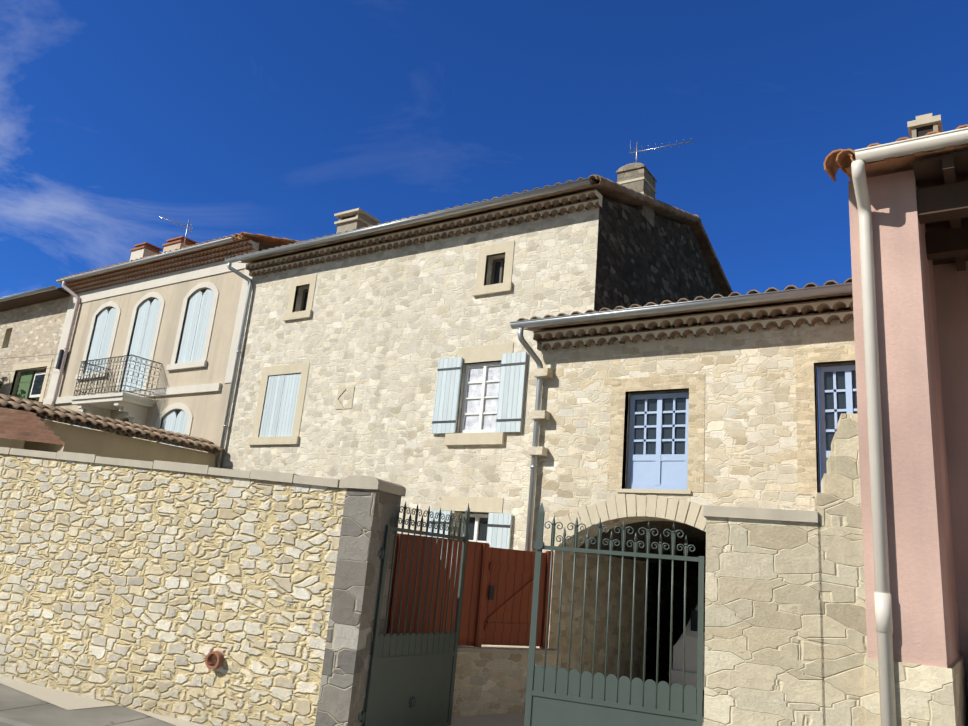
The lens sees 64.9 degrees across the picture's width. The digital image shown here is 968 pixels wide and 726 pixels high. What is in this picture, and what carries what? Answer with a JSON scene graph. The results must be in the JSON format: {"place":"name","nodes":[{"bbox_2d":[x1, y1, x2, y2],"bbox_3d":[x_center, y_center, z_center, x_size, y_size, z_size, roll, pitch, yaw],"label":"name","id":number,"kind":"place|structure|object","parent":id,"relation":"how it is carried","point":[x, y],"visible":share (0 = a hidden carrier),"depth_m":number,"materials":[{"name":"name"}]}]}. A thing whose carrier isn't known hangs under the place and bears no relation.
{"place":"outdoors","nodes":[
{"label":"outdoors","id":0,"kind":"place"},
{"bbox_2d":[0,296,69,401],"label":"old house walls","id":1,"kind":"structure","parent":0,"point":[34,331],"depth_m":22.90,"materials":[{"name":"beige stone"}]},
{"bbox_2d":[16,371,45,398],"bbox_3d":[-13.308,0.736,22.435,1.700,1.060,0.080,-5,-18,33],"label":"window","id":2,"kind":"structure","parent":1,"relation":"in","point":[24,388],"depth_m":22.52,"materials":[{"name":"green wood"}]},
{"bbox_2d":[0,288,69,311],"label":"roof","id":3,"kind":"structure","parent":1,"relation":"on","point":[55,294],"depth_m":22.91,"materials":[{"name":"brown tile"}]},
{"bbox_2d":[0,285,58,301],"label":"old house gutter","id":4,"kind":"object","parent":3,"relation":"attached to","point":[32,292],"visible":1,"depth_m":22.47,"materials":[{"name":"grey metal"}]},
{"bbox_2d":[0,677,703,725],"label":"ground","id":5,"kind":"structure","parent":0,"point":[66,700],"depth_m":8.09,"materials":[{"name":"grey concrete"}]},
{"bbox_2d":[0,0,967,487],"label":"sky","id":6,"kind":"structure","parent":0,"point":[274,118],"materials":[{"name":"blue"}]},
{"bbox_3d":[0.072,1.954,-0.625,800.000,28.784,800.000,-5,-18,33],"label":"road","id":7,"kind":"structure","parent":0,"visible":0},
{"bbox_2d":[0,393,42,403],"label":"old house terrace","id":8,"kind":"structure","parent":7,"relation":"on","point":[22,398],"depth_m":20.92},
{"bbox_2d":[0,683,175,725],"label":"sidewalk","id":9,"kind":"structure","parent":7,"relation":"on","point":[44,714],"depth_m":7.36,"materials":[{"name":"concrete"}]},
{"bbox_2d":[0,419,217,466],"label":"boundary wall","id":10,"kind":"structure","parent":7,"relation":"on","point":[76,439],"depth_m":14.54,"materials":[{"name":"concrete"}]},
{"bbox_2d":[0,394,225,453],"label":"boundary wall tile cap","id":11,"kind":"object","parent":10,"relation":"on","point":[72,417],"visible":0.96,"depth_m":14.49,"materials":[{"name":"brown tile"}]},
{"bbox_2d":[52,242,259,454],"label":"grey house walls","id":12,"kind":"structure","parent":7,"relation":"on","point":[208,410],"depth_m":18.52,"materials":[{"name":"beige paint"}]},
{"bbox_2d":[0,349,67,371],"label":"overhead cables","id":13,"kind":"object","parent":12,"relation":"attached to","point":[60,356],"visible":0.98,"depth_m":21.24,"materials":[{"name":"metal"}]},
{"bbox_2d":[70,355,161,425],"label":"balcony","id":14,"kind":"structure","parent":12,"relation":"attached to","point":[134,407],"depth_m":18.38,"materials":[{"name":"grey metal"}]},
{"bbox_2d":[45,236,234,420],"bbox_3d":[-9.281,0.618,19.130,7.750,6.722,0.449,-5,-18,33],"label":"gutter and downspout","id":15,"kind":"object","parent":12,"relation":"attached to","point":[63,281],"visible":0.62,"depth_m":20.86,"materials":[{"name":"grey metal"}]},
{"bbox_2d":[73,288,213,446],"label":"window shutters","id":16,"kind":"object","parent":12,"relation":"attached to","point":[193,339],"visible":0.5,"depth_m":19.26,"materials":[{"name":"white wood"}]},
{"bbox_2d":[41,260,252,447],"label":"wall trim","id":17,"kind":"structure","parent":12,"relation":"attached to","point":[211,269],"depth_m":18.97,"materials":[{"name":"beige paint"}]},
{"bbox_2d":[66,239,258,294],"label":"cornice","id":18,"kind":"structure","parent":12,"relation":"attached to","point":[214,255],"depth_m":19.49,"materials":[{"name":"brown tile"}]},
{"bbox_2d":[59,232,301,293],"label":"roof","id":19,"kind":"structure","parent":12,"relation":"on","point":[266,242],"depth_m":18.65,"materials":[{"name":"tile"}]},
{"bbox_2d":[130,236,196,260],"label":"chimneys","id":20,"kind":"object","parent":19,"relation":"on","point":[140,250],"visible":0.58,"depth_m":22.53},
{"bbox_2d":[159,214,192,247],"bbox_3d":[-8.319,-3.459,20.420,0.889,1.000,0.477,11,-16,-22],"label":"tv antenna","id":21,"kind":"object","parent":20,"relation":"on","point":[191,226],"depth_m":20.53,"materials":[{"name":"metal"}]},
{"bbox_2d":[0,447,345,725],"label":"street wall","id":22,"kind":"structure","parent":7,"relation":"on","point":[147,586],"depth_m":8.07,"materials":[{"name":"stone"}]},
{"bbox_2d":[0,407,64,451],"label":"red shed roof","id":23,"kind":"structure","parent":22,"relation":"attached to","point":[32,430],"depth_m":10.76,"materials":[{"name":"tile"}]},
{"bbox_2d":[205,651,223,668],"bbox_3d":[-2.642,3.009,7.737,0.170,0.170,0.370,-1,-16,21],"label":"drain pipe","id":24,"kind":"object","parent":22,"relation":"attached to","point":[208,660],"depth_m":7.59,"materials":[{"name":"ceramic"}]},
{"bbox_2d":[315,475,405,725],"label":"gate pillar","id":25,"kind":"structure","parent":7,"relation":"on","point":[371,507],"depth_m":7.33,"materials":[{"name":"grey stone"}]},
{"bbox_2d":[358,502,469,725],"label":"gate leaf","id":26,"kind":"object","parent":25,"relation":"attached to","point":[411,679],"visible":1,"depth_m":7.89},
{"bbox_2d":[221,197,722,681],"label":"house walls","id":27,"kind":"structure","parent":7,"relation":"on","point":[383,332],"depth_m":14.23,"materials":[{"name":"beige stone"}]},
{"bbox_2d":[247,240,514,512],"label":"window surrounds","id":28,"kind":"object","parent":27,"relation":"attached to","point":[484,354],"visible":0.77,"depth_m":13.74,"materials":[{"name":"beige stone"}]},
{"bbox_2d":[259,352,526,548],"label":"window shutters","id":29,"kind":"object","parent":27,"relation":"attached to","point":[279,408],"visible":0.62,"depth_m":13.32,"materials":[{"name":"blue wood"}]},
{"bbox_2d":[300,258,504,542],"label":"window frames","id":30,"kind":"structure","parent":27,"relation":"in","point":[481,413],"depth_m":13.23,"materials":[{"name":"white wood"}]},
{"bbox_2d":[303,261,504,540],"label":"windows","id":31,"kind":"structure","parent":30,"relation":"in","point":[471,422],"depth_m":13.18,"materials":[{"name":"white glass"}]},
{"bbox_2d":[216,178,592,467],"bbox_3d":[-2.220,0.002,14.430,9.200,5.507,0.512,-5,-18,33],"label":"gutter and downspout","id":32,"kind":"object","parent":27,"relation":"attached to","point":[502,200],"visible":0.98,"depth_m":15.30,"materials":[{"name":"grey metal"}]},
{"bbox_2d":[246,189,602,276],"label":"cornice","id":33,"kind":"structure","parent":27,"relation":"attached to","point":[464,226],"depth_m":14.54,"materials":[{"name":"beige tile"}]},
{"bbox_2d":[237,175,732,296],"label":"house roof","id":34,"kind":"structure","parent":27,"relation":"on","point":[612,190],"depth_m":14.88,"materials":[{"name":"brown tile"}]},
{"bbox_2d":[334,208,380,233],"bbox_3d":[-3.060,-2.852,17.932,0.790,1.260,0.760,-5,-18,33],"label":"house chimney","id":35,"kind":"object","parent":34,"relation":"on","point":[352,219],"visible":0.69,"depth_m":17.79,"materials":[{"name":"beige concrete"}]},
{"bbox_2d":[616,163,656,226],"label":"house chimney","id":36,"kind":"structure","parent":34,"relation":"on","point":[638,177],"depth_m":14.74,"materials":[{"name":"beige stone"}]},
{"bbox_2d":[629,138,692,162],"bbox_3d":[3.436,-4.174,14.867,1.247,0.550,0.406,-4,-18,31],"label":"tv antenna","id":37,"kind":"object","parent":36,"relation":"on","point":[637,151],"visible":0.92,"depth_m":15.01,"materials":[{"name":"metal"}]},
{"bbox_2d":[452,645,562,716],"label":"fence base wall","id":38,"kind":"structure","parent":7,"relation":"on","point":[490,679],"depth_m":8.94,"materials":[{"name":"beige stone"}]},
{"bbox_2d":[386,533,553,648],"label":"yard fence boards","id":39,"kind":"object","parent":38,"relation":"on","point":[496,606],"visible":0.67,"depth_m":9.19,"materials":[{"name":"red wood"}]},
{"bbox_2d":[671,603,704,701],"bbox_3d":[4.447,4.648,12.155,1.800,1.480,3.870,-5,-18,33],"label":"car","id":40,"kind":"object","parent":7,"relation":"on","point":[691,635],"visible":0.06,"depth_m":10.99,"materials":[{"name":"white paint"}]},
{"bbox_2d":[531,307,854,722],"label":"house walls","id":41,"kind":"structure","parent":7,"relation":"on","point":[750,447],"depth_m":9.93,"materials":[{"name":"beige stone"}]},
{"bbox_2d":[528,368,552,456],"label":"stone blocks","id":42,"kind":"structure","parent":41,"relation":"attached to","point":[542,415],"depth_m":10.44,"materials":[{"name":"beige stone"}]},
{"bbox_2d":[510,282,852,550],"bbox_3d":[2.204,1.664,8.960,4.590,4.857,0.506,-5,-18,33],"label":"gutter and downspout","id":43,"kind":"object","parent":41,"relation":"attached to","point":[520,326],"visible":0.67,"depth_m":9.72,"materials":[{"name":"grey metal"}]},
{"bbox_2d":[517,278,852,331],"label":"house roof","id":44,"kind":"structure","parent":41,"relation":"on","point":[708,310],"depth_m":9.45,"materials":[{"name":"brown tile"}]},
{"bbox_2d":[533,297,853,350],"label":"cornice","id":45,"kind":"structure","parent":41,"relation":"attached to","point":[584,337],"depth_m":9.51,"materials":[{"name":"beige tile"}]},
{"bbox_2d":[545,345,854,545],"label":"stone surrounds","id":46,"kind":"object","parent":41,"relation":"in","point":[807,360],"visible":0.69,"depth_m":9.32,"materials":[{"name":"beige stone"}]},
{"bbox_2d":[627,365,856,489],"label":"windows","id":47,"kind":"structure","parent":41,"relation":"in","point":[659,470],"depth_m":9.56,"materials":[{"name":"blue wood"}]},
{"bbox_2d":[634,371,856,454],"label":"window panes","id":48,"kind":"structure","parent":47,"relation":"in","point":[681,418],"depth_m":9.64,"materials":[{"name":"glass"}]},
{"bbox_2d":[703,413,867,725],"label":"stone wall","id":49,"kind":"structure","parent":7,"relation":"on","point":[785,629],"depth_m":6.01,"materials":[{"name":"beige stone"}]},
{"bbox_2d":[524,503,704,725],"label":"gate leaf","id":50,"kind":"object","parent":49,"relation":"attached to","point":[561,696],"visible":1,"depth_m":6.57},
{"bbox_2d":[848,170,967,725],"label":"pink house walls","id":51,"kind":"structure","parent":7,"relation":"on","point":[922,312],"depth_m":6.14,"materials":[{"name":"pink paint"}]},
{"bbox_2d":[823,124,967,181],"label":"tile roof","id":52,"kind":"structure","parent":51,"relation":"on","point":[836,160],"depth_m":6.49,"materials":[{"name":"orange tile"}]},
{"bbox_2d":[907,113,942,138],"bbox_3d":[4.281,-1.899,7.338,0.340,1.040,0.350,-5,-18,33],"label":"chimney","id":53,"kind":"object","parent":52,"relation":"on","point":[922,125],"visible":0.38,"depth_m":7.36,"materials":[{"name":"beige stone"}]},
{"bbox_2d":[851,127,967,725],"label":"gutter and downspout","id":54,"kind":"object","parent":51,"relation":"attached to","point":[883,603],"visible":1,"depth_m":6.02,"materials":[{"name":"grey metal"}]},
{"bbox_2d":[912,151,967,270],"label":"pink house beams","id":55,"kind":"structure","parent":51,"relation":"attached to","point":[942,195],"depth_m":6.38,"materials":[{"name":"wood"}]}
]}

